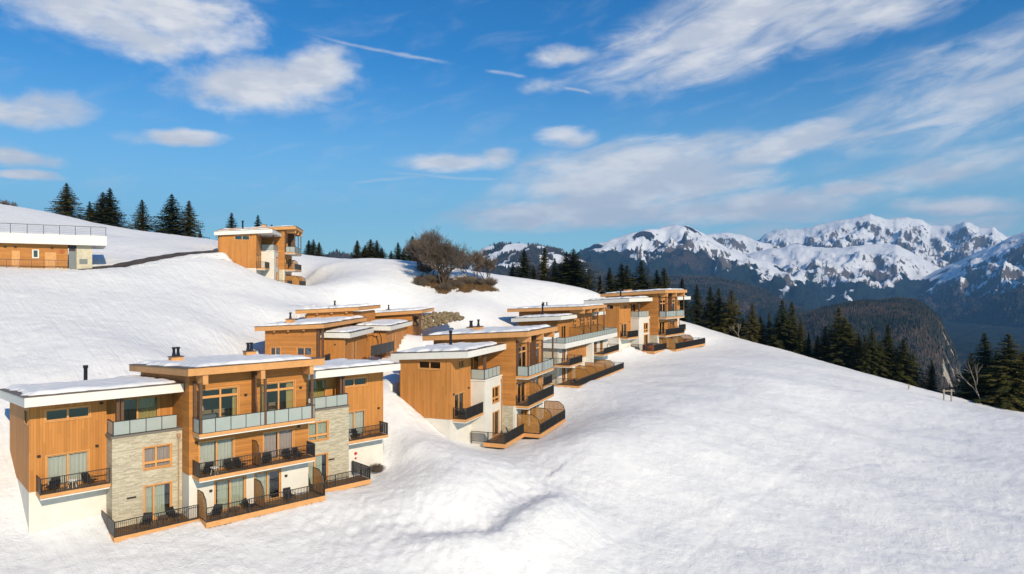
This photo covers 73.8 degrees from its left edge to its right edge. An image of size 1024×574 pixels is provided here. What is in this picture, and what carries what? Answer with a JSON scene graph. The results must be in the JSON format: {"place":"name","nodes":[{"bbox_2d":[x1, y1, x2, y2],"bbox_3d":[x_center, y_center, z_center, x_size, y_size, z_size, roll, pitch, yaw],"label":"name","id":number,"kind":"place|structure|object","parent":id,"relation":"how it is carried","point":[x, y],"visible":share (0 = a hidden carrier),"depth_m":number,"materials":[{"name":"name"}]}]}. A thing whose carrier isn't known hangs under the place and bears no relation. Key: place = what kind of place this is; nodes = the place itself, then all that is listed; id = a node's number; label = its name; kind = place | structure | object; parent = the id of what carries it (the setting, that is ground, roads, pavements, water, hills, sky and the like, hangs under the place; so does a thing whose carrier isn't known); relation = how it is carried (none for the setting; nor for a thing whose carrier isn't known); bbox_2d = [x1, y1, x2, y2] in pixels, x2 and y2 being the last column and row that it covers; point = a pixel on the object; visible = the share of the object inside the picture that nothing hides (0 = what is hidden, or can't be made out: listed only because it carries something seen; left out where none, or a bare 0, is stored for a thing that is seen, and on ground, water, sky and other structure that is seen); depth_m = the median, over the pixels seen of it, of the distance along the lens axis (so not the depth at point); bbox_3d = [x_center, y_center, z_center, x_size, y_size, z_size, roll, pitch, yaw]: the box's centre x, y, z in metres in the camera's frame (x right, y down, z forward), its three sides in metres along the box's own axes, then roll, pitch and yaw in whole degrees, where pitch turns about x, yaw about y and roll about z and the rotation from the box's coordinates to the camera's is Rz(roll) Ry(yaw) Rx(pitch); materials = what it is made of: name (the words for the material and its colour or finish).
{"place":"outdoors","nodes":[
{"label":"outdoors","id":0,"kind":"place"},
{"bbox_2d":[78,250,217,269],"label":"road","id":1,"kind":"structure","parent":0,"point":[136,261],"depth_m":94.23,"materials":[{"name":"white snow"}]},
{"bbox_2d":[0,204,1023,573],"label":"snow slope","id":2,"kind":"structure","parent":0,"point":[718,452],"depth_m":62.71,"materials":[{"name":"white snow"}]},
{"bbox_2d":[0,223,106,269],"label":"long building","id":3,"kind":"structure","parent":2,"relation":"on","point":[24,250],"depth_m":83.27,"materials":[{"name":"brown wood"}]},
{"bbox_2d":[12,251,19,266],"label":"door","id":4,"kind":"structure","parent":3,"relation":"in","point":[15,254],"depth_m":81.76,"materials":[{"name":"brown wood"}]},
{"bbox_2d":[45,252,55,267],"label":"door","id":5,"kind":"structure","parent":3,"relation":"in","point":[50,257],"depth_m":83.60,"materials":[{"name":"brown wood"}]},
{"bbox_2d":[69,251,76,268],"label":"door","id":6,"kind":"structure","parent":3,"relation":"in","point":[72,254],"depth_m":84.87,"materials":[{"name":"grey"}]},
{"bbox_2d":[43,183,91,220],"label":"spruce tree","id":7,"kind":"object","parent":2,"relation":"on","point":[64,206],"visible":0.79,"depth_m":159.44,"materials":[{"name":"green plant"}]},
{"bbox_2d":[78,192,130,228],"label":"spruce tree","id":8,"kind":"object","parent":2,"relation":"on","point":[94,218],"visible":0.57,"depth_m":161.67,"materials":[{"name":"green plant"}]},
{"bbox_2d":[92,188,129,228],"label":"spruce tree","id":9,"kind":"object","parent":2,"relation":"on","point":[110,201],"visible":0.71,"depth_m":162.25,"materials":[{"name":"green plant"}]},
{"bbox_2d":[122,199,154,231],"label":"spruce tree","id":10,"kind":"object","parent":2,"relation":"on","point":[141,217],"visible":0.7,"depth_m":162.60,"materials":[{"name":"green plant"}]},
{"bbox_2d":[144,194,202,237],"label":"spruce tree","id":11,"kind":"object","parent":2,"relation":"on","point":[170,218],"visible":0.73,"depth_m":162.08,"materials":[{"name":"green plant"}]},
{"bbox_2d":[171,200,209,238],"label":"spruce tree","id":12,"kind":"object","parent":2,"relation":"on","point":[190,220],"visible":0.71,"depth_m":162.74,"materials":[{"name":"green plant"}]},
{"bbox_2d":[0,342,399,542],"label":"chalet","id":13,"kind":"object","parent":2,"relation":"on","point":[155,436],"visible":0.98,"depth_m":43.83,"materials":[{"name":"brown wood"}]},
{"bbox_2d":[44,477,60,492],"bbox_3d":[-26.789,11.537,39.822,0.571,0.702,0.742,0,0,-9],"label":"lounge chair","id":14,"kind":"object","parent":13,"relation":"on","point":[56,481],"visible":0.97,"depth_m":40.00,"materials":[{"name":"grey metal"}]},
{"bbox_2d":[44,405,90,422],"bbox_3d":[-26.544,7.567,40.792,2.369,0.771,0.188,0,0,-44],"label":"window","id":15,"kind":"structure","parent":13,"relation":"in","point":[89,406],"depth_m":40.79,"materials":[{"name":"brown wood"}]},
{"bbox_2d":[45,449,89,489],"bbox_3d":[-26.598,10.881,40.849,2.275,2.021,0.344,0,0,-44],"label":"glass door","id":16,"kind":"structure","parent":13,"relation":"in","point":[73,462],"depth_m":40.84,"materials":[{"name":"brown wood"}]},
{"bbox_2d":[119,395,159,420],"bbox_3d":[-24.059,8.098,44.046,2.369,2.040,0.344,0,0,-44],"label":"glass door","id":17,"kind":"structure","parent":13,"relation":"in","point":[148,405],"depth_m":44.48,"materials":[{"name":"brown wood"}]},
{"bbox_2d":[143,443,171,470],"bbox_3d":[-22.389,10.683,43.039,1.711,1.476,0.343,0,0,-44],"label":"window","id":18,"kind":"structure","parent":13,"relation":"in","point":[155,456],"depth_m":43.05,"materials":[{"name":"brown wood"}]},
{"bbox_2d":[143,481,171,519],"bbox_3d":[-22.371,13.489,43.054,1.683,2.256,0.340,0,0,-44],"label":"glass door","id":19,"kind":"structure","parent":13,"relation":"in","point":[153,495],"depth_m":43.13,"materials":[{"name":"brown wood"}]},
{"bbox_2d":[198,437,234,473],"bbox_3d":[-19.184,10.871,44.274,2.322,2.040,0.344,0,0,-44],"label":"glass door","id":20,"kind":"structure","parent":13,"relation":"in","point":[224,447],"depth_m":44.26,"materials":[{"name":"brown wood"}]},
{"bbox_2d":[203,385,238,416],"bbox_3d":[-19.045,7.835,44.406,2.510,2.641,0.340,0,0,-44],"label":"glass door","id":21,"kind":"structure","parent":13,"relation":"in","point":[235,389],"depth_m":45.02,"materials":[{"name":"brown wood"}]},
{"bbox_2d":[214,475,245,510],"bbox_3d":[-18.567,13.574,44.889,2.087,2.087,0.344,0,0,-44],"label":"glass door","id":22,"kind":"structure","parent":13,"relation":"in","point":[237,485],"depth_m":44.93,"materials":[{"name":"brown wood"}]},
{"bbox_2d":[254,468,280,501],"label":"glass door","id":23,"kind":"structure","parent":13,"relation":"in","point":[264,477],"depth_m":46.64,"materials":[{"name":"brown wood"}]},
{"bbox_2d":[260,380,295,411],"bbox_3d":[-16.188,7.835,47.128,2.510,2.641,0.344,0,0,-44],"label":"glass door","id":24,"kind":"structure","parent":13,"relation":"in","point":[290,384],"depth_m":47.55,"materials":[{"name":"brown wood"}]},
{"bbox_2d":[263,428,293,461],"bbox_3d":[-16.172,10.871,47.142,2.275,2.040,0.344,0,0,-44],"label":"glass door","id":25,"kind":"structure","parent":13,"relation":"in","point":[285,437],"depth_m":47.12,"materials":[{"name":"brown wood"}]},
{"bbox_2d":[308,378,326,396],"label":"glass door","id":26,"kind":"structure","parent":13,"relation":"in","point":[320,385],"depth_m":52.97,"materials":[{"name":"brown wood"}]},
{"bbox_2d":[308,420,328,441],"bbox_3d":[-14.423,10.683,50.627,1.711,1.476,0.344,0,0,-44],"label":"window","id":27,"kind":"structure","parent":13,"relation":"in","point":[319,430],"depth_m":50.69,"materials":[{"name":"brown wood"}]},
{"bbox_2d":[308,452,328,485],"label":"glass door","id":28,"kind":"structure","parent":13,"relation":"in","point":[318,457],"depth_m":50.72,"materials":[{"name":"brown wood"}]},
{"bbox_2d":[345,376,367,387],"bbox_3d":[-12.520,7.548,54.149,2.369,0.733,0.188,0,0,-44],"label":"window","id":29,"kind":"structure","parent":13,"relation":"in","point":[366,377],"depth_m":54.30,"materials":[{"name":"brown wood"}]},
{"bbox_2d":[349,409,365,436],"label":"glass door","id":30,"kind":"structure","parent":13,"relation":"in","point":[355,417],"depth_m":54.57,"materials":[{"name":"brown wood"}]},
{"bbox_2d":[217,212,238,239],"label":"spruce tree","id":31,"kind":"object","parent":2,"relation":"on","point":[231,222],"visible":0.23,"depth_m":169.94,"materials":[{"name":"green plant"}]},
{"bbox_2d":[214,220,305,285],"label":"chalet","id":32,"kind":"object","parent":2,"relation":"on","point":[268,252],"visible":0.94,"depth_m":111.02,"materials":[{"name":"brown wood"}]},
{"bbox_2d":[255,312,393,359],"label":"chalet","id":33,"kind":"object","parent":2,"relation":"on","point":[306,337],"visible":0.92,"depth_m":73.67,"materials":[{"name":"brown wood"}]},
{"bbox_2d":[296,347,311,355],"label":"window","id":34,"kind":"structure","parent":33,"relation":"in","point":[308,349],"depth_m":72.81,"materials":[{"name":"brown wood"}]},
{"bbox_2d":[349,240,363,258],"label":"spruce tree","id":35,"kind":"object","parent":2,"relation":"on","point":[356,250],"visible":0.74,"depth_m":157.80,"materials":[{"name":"green plant"}]},
{"bbox_2d":[295,301,433,357],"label":"chalet","id":36,"kind":"object","parent":2,"relation":"on","point":[397,325],"visible":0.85,"depth_m":88.27,"materials":[{"name":"brown wood"}]},
{"bbox_2d":[353,239,377,258],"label":"spruce tree","id":37,"kind":"object","parent":2,"relation":"on","point":[367,250],"visible":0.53,"depth_m":159.39,"materials":[{"name":"green plant"}]},
{"bbox_2d":[366,240,387,258],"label":"spruce tree","id":38,"kind":"object","parent":2,"relation":"on","point":[377,250],"visible":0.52,"depth_m":159.49,"materials":[{"name":"green plant"}]},
{"bbox_2d":[370,462,386,472],"bbox_3d":[-10.825,14.393,54.521,1.695,0.750,1.670,0,0,-44],"label":"scrub bush","id":39,"kind":"object","parent":2,"relation":"on","point":[379,467],"visible":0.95,"depth_m":54.31,"materials":[{"name":"brown plant"}]},
{"bbox_2d":[390,243,405,260],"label":"spruce tree","id":40,"kind":"object","parent":2,"relation":"on","point":[398,252],"visible":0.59,"depth_m":155.85,"materials":[{"name":"green plant"}]},
{"bbox_2d":[399,236,414,261],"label":"spruce tree","id":41,"kind":"object","parent":2,"relation":"on","point":[405,257],"visible":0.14,"depth_m":150.64,"materials":[{"name":"green plant"}]},
{"bbox_2d":[403,227,438,266],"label":"bare tree","id":42,"kind":"object","parent":2,"relation":"on","point":[410,248],"visible":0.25,"depth_m":125.86,"materials":[{"name":"brown plant"}]},
{"bbox_2d":[413,311,464,330],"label":"boulder wall","id":43,"kind":"structure","parent":2,"relation":"on","point":[440,318],"depth_m":100.29,"materials":[{"name":"beige stone"}]},
{"bbox_2d":[413,273,499,293],"bbox_3d":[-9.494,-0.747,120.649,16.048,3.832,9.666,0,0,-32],"label":"dry grass","id":44,"kind":"structure","parent":2,"relation":"on","point":[483,286],"depth_m":119.31,"materials":[{"name":"brown plant"}]},
{"bbox_2d":[412,277,430,284],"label":"scrub bush","id":45,"kind":"object","parent":44,"relation":"on","point":[422,281],"visible":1,"depth_m":116.46,"materials":[{"name":"brown plant"}]},
{"bbox_2d":[412,243,443,274],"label":"bare tree","id":46,"kind":"object","parent":44,"relation":"on","point":[418,260],"visible":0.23,"depth_m":121.46,"materials":[{"name":"brown plant"}]},
{"bbox_2d":[422,273,441,282],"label":"scrub bush","id":47,"kind":"object","parent":44,"relation":"on","point":[432,278],"visible":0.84,"depth_m":118.26,"materials":[{"name":"brown plant"}]},
{"bbox_2d":[412,226,473,284],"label":"bare tree","id":48,"kind":"object","parent":44,"relation":"on","point":[440,254],"visible":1,"depth_m":116.58,"materials":[{"name":"brown plant"}]},
{"bbox_2d":[436,282,453,289],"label":"scrub bush","id":49,"kind":"object","parent":44,"relation":"on","point":[444,286],"visible":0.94,"depth_m":115.89,"materials":[{"name":"brown plant"}]},
{"bbox_2d":[445,278,463,286],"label":"scrub bush","id":50,"kind":"object","parent":44,"relation":"on","point":[456,283],"visible":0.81,"depth_m":118.34,"materials":[{"name":"brown plant"}]},
{"bbox_2d":[457,275,475,283],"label":"scrub bush","id":51,"kind":"object","parent":44,"relation":"on","point":[469,278],"visible":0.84,"depth_m":121.29,"materials":[{"name":"brown plant"}]},
{"bbox_2d":[455,247,488,277],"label":"bare tree","id":52,"kind":"object","parent":44,"relation":"on","point":[477,258],"visible":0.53,"depth_m":122.67,"materials":[{"name":"brown plant"}]},
{"bbox_2d":[391,319,564,447],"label":"chalet","id":53,"kind":"object","parent":2,"relation":"on","point":[493,382],"visible":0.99,"depth_m":67.95,"materials":[{"name":"brown wood"}]},
{"bbox_2d":[418,360,440,369],"bbox_3d":[-7.650,7.245,63.404,2.436,0.861,0.210,0,0,21],"label":"window","id":54,"kind":"structure","parent":53,"relation":"in","point":[429,361],"depth_m":63.43,"materials":[{"name":"brown wood"}]},
{"bbox_2d":[454,391,464,417],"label":"glass door","id":55,"kind":"structure","parent":53,"relation":"in","point":[459,398],"depth_m":64.53,"materials":[{"name":"brown wood"}]},
{"bbox_2d":[471,355,479,368],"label":"glass door","id":56,"kind":"structure","parent":53,"relation":"in","point":[475,361],"depth_m":69.54,"materials":[{"name":"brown wood"}]},
{"bbox_2d":[492,385,499,403],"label":"window","id":57,"kind":"structure","parent":53,"relation":"in","point":[495,390],"depth_m":69.02,"materials":[{"name":"brown wood"}]},
{"bbox_2d":[492,409,499,437],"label":"glass door","id":58,"kind":"structure","parent":53,"relation":"in","point":[495,415],"depth_m":69.13,"materials":[{"name":"brown wood"}]},
{"bbox_2d":[517,380,525,404],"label":"glass door","id":59,"kind":"structure","parent":53,"relation":"in","point":[521,386],"depth_m":71.98,"materials":[{"name":"brown wood"}]},
{"bbox_2d":[519,345,526,365],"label":"glass door","id":60,"kind":"structure","parent":53,"relation":"in","point":[522,349],"depth_m":72.15,"materials":[{"name":"brown wood"}]},
{"bbox_2d":[471,257,497,278],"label":"bare tree","id":61,"kind":"object","parent":2,"relation":"on","point":[489,265],"visible":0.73,"depth_m":124.42,"materials":[{"name":"brown plant"}]},
{"bbox_2d":[509,249,536,278],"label":"spruce tree","id":62,"kind":"object","parent":2,"relation":"on","point":[523,268],"visible":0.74,"depth_m":155.71,"materials":[{"name":"green plant"}]},
{"bbox_2d":[534,247,552,281],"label":"spruce tree","id":63,"kind":"object","parent":2,"relation":"on","point":[543,265],"visible":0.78,"depth_m":155.83,"materials":[{"name":"green plant"}]},
{"bbox_2d":[507,302,623,387],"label":"chalet","id":64,"kind":"object","parent":2,"relation":"on","point":[582,350],"visible":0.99,"depth_m":102.34,"materials":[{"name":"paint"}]},
{"bbox_2d":[545,252,588,288],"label":"spruce tree","id":65,"kind":"object","parent":2,"relation":"on","point":[561,268],"visible":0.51,"depth_m":153.31,"materials":[{"name":"green plant"}]},
{"bbox_2d":[541,249,603,290],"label":"spruce tree","id":66,"kind":"object","parent":2,"relation":"on","point":[576,265],"visible":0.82,"depth_m":150.99,"materials":[{"name":"green plant"}]},
{"bbox_2d":[598,267,619,297],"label":"spruce tree","id":67,"kind":"object","parent":2,"relation":"on","point":[609,283],"visible":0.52,"depth_m":153.55,"materials":[{"name":"green plant"}]},
{"bbox_2d":[606,263,633,291],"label":"spruce tree","id":68,"kind":"object","parent":2,"relation":"on","point":[621,269],"visible":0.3,"depth_m":155.52,"materials":[{"name":"green plant"}]},
{"bbox_2d":[613,264,643,290],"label":"spruce tree","id":69,"kind":"object","parent":2,"relation":"on","point":[628,279],"visible":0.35,"depth_m":153.76,"materials":[{"name":"green plant"}]},
{"bbox_2d":[583,288,704,353],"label":"chalet","id":70,"kind":"object","parent":2,"relation":"on","point":[638,319],"visible":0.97,"depth_m":128.68,"materials":[{"name":"brown wood"}]},
{"bbox_2d":[630,261,661,289],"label":"spruce tree","id":71,"kind":"object","parent":2,"relation":"on","point":[643,280],"visible":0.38,"depth_m":154.71,"materials":[{"name":"green plant"}]},
{"bbox_2d":[653,267,684,309],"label":"spruce tree","id":72,"kind":"object","parent":2,"relation":"on","point":[664,281],"visible":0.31,"depth_m":157.62,"materials":[{"name":"green plant"}]},
{"bbox_2d":[678,279,694,321],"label":"spruce tree","id":73,"kind":"object","parent":2,"relation":"on","point":[685,318],"visible":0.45,"depth_m":159.73,"materials":[{"name":"green plant"}]},
{"bbox_2d":[686,283,708,327],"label":"spruce tree","id":74,"kind":"object","parent":2,"relation":"on","point":[696,320],"visible":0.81,"depth_m":162.84,"materials":[{"name":"green plant"}]},
{"bbox_2d":[697,286,723,329],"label":"spruce tree","id":75,"kind":"object","parent":2,"relation":"on","point":[710,299],"visible":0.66,"depth_m":161.85,"materials":[{"name":"green plant"}]},
{"bbox_2d":[700,288,738,336],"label":"spruce tree","id":76,"kind":"object","parent":2,"relation":"on","point":[719,303],"visible":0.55,"depth_m":160.86,"materials":[{"name":"green plant"}]},
{"bbox_2d":[710,289,750,337],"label":"spruce tree","id":77,"kind":"object","parent":2,"relation":"on","point":[732,322],"visible":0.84,"depth_m":157.14,"materials":[{"name":"green plant"}]},
{"bbox_2d":[740,302,767,343],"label":"spruce tree","id":78,"kind":"object","parent":2,"relation":"on","point":[751,325],"visible":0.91,"depth_m":152.89,"materials":[{"name":"green plant"}]},
{"bbox_2d":[748,314,771,344],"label":"spruce tree","id":79,"kind":"object","parent":2,"relation":"on","point":[763,332],"visible":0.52,"depth_m":154.78,"materials":[{"name":"green plant"}]},
{"bbox_2d":[762,312,771,345],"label":"spruce tree","id":80,"kind":"object","parent":2,"relation":"on","point":[769,322],"visible":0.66,"depth_m":154.03,"materials":[{"name":"green plant"}]},
{"bbox_2d":[766,319,787,348],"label":"spruce tree","id":81,"kind":"object","parent":2,"relation":"on","point":[775,345],"visible":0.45,"depth_m":150.71,"materials":[{"name":"green plant"}]},
{"bbox_2d":[762,300,807,352],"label":"spruce tree","id":82,"kind":"object","parent":2,"relation":"on","point":[782,327],"visible":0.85,"depth_m":148.60,"materials":[{"name":"green plant"}]},
{"bbox_2d":[774,301,814,355],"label":"spruce tree","id":83,"kind":"object","parent":2,"relation":"on","point":[793,310],"visible":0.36,"depth_m":149.90,"materials":[{"name":"green plant"}]},
{"bbox_2d":[793,319,810,355],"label":"spruce tree","id":84,"kind":"object","parent":2,"relation":"on","point":[800,342],"visible":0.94,"depth_m":144.17,"materials":[{"name":"green plant"}]},
{"bbox_2d":[810,325,838,363],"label":"spruce tree","id":85,"kind":"object","parent":2,"relation":"on","point":[824,339],"visible":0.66,"depth_m":140.20,"materials":[{"name":"green plant"}]},
{"bbox_2d":[812,306,850,363],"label":"spruce tree","id":86,"kind":"object","parent":2,"relation":"on","point":[837,322],"visible":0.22,"depth_m":140.79,"materials":[{"name":"green plant"}]},
{"bbox_2d":[814,317,867,368],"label":"spruce tree","id":87,"kind":"object","parent":2,"relation":"on","point":[839,340],"visible":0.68,"depth_m":135.77,"materials":[{"name":"green plant"}]},
{"bbox_2d":[826,324,861,366],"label":"spruce tree","id":88,"kind":"object","parent":2,"relation":"on","point":[851,342],"visible":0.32,"depth_m":135.90,"materials":[{"name":"green plant"}]},
{"bbox_2d":[846,332,864,370],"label":"spruce tree","id":89,"kind":"object","parent":2,"relation":"on","point":[857,346],"visible":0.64,"depth_m":131.75,"materials":[{"name":"green plant"}]},
{"bbox_2d":[854,335,874,373],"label":"spruce tree","id":90,"kind":"object","parent":2,"relation":"on","point":[864,361],"visible":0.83,"depth_m":129.56,"materials":[{"name":"green plant"}]},
{"bbox_2d":[853,327,890,376],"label":"spruce tree","id":91,"kind":"object","parent":2,"relation":"on","point":[873,350],"visible":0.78,"depth_m":128.95,"materials":[{"name":"green plant"}]},
{"bbox_2d":[864,340,893,379],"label":"spruce tree","id":92,"kind":"object","parent":2,"relation":"on","point":[881,356],"visible":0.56,"depth_m":128.78,"materials":[{"name":"green plant"}]},
{"bbox_2d":[881,323,899,377],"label":"spruce tree","id":93,"kind":"object","parent":2,"relation":"on","point":[887,342],"visible":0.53,"depth_m":129.76,"materials":[{"name":"green plant"}]},
{"bbox_2d":[885,349,902,381],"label":"spruce tree","id":94,"kind":"object","parent":2,"relation":"on","point":[895,359],"visible":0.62,"depth_m":127.86,"materials":[{"name":"green plant"}]},
{"bbox_2d":[882,338,930,388],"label":"spruce tree","id":95,"kind":"object","parent":2,"relation":"on","point":[905,364],"visible":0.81,"depth_m":126.71,"materials":[{"name":"green plant"}]},
{"bbox_2d":[907,352,919,386],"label":"spruce tree","id":96,"kind":"object","parent":2,"relation":"on","point":[913,377],"visible":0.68,"depth_m":126.44,"materials":[{"name":"green plant"}]},
{"bbox_2d":[922,360,942,392],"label":"spruce tree","id":97,"kind":"object","parent":2,"relation":"on","point":[932,383],"visible":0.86,"depth_m":123.66,"materials":[{"name":"green plant"}]},
{"bbox_2d":[945,352,974,396],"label":"spruce tree","id":98,"kind":"object","parent":2,"relation":"on","point":[967,370],"visible":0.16,"depth_m":124.01,"materials":[{"name":"green plant"}]},
{"bbox_2d":[953,362,981,403],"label":"bare tree","id":99,"kind":"object","parent":2,"relation":"on","point":[973,378],"visible":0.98,"depth_m":112.73,"materials":[{"name":"brown plant"}]},
{"bbox_2d":[953,332,1000,403],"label":"spruce tree","id":100,"kind":"object","parent":2,"relation":"on","point":[981,358],"visible":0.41,"depth_m":117.85,"materials":[{"name":"green plant"}]},
{"bbox_2d":[947,333,1023,411],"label":"spruce tree","id":101,"kind":"object","parent":2,"relation":"on","point":[1002,397],"visible":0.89,"depth_m":112.39,"materials":[{"name":"green plant"}]},
{"bbox_2d":[0,0,1023,265],"label":"sky","id":102,"kind":"structure","parent":0,"point":[567,125],"materials":[{"name":"blue"}]},
{"bbox_2d":[322,214,1023,395],"bbox_3d":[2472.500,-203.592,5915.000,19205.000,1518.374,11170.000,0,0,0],"label":"mountains","id":103,"kind":"structure","parent":0,"point":[868,256],"depth_m":6054.15,"materials":[{"name":"white snow"}]},
{"bbox_2d":[324,241,1023,394],"bbox_3d":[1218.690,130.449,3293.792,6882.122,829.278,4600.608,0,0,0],"label":"forest","id":104,"kind":"object","parent":103,"relation":"on","point":[899,314],"visible":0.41,"depth_m":1563.47,"materials":[{"name":"green plant"}]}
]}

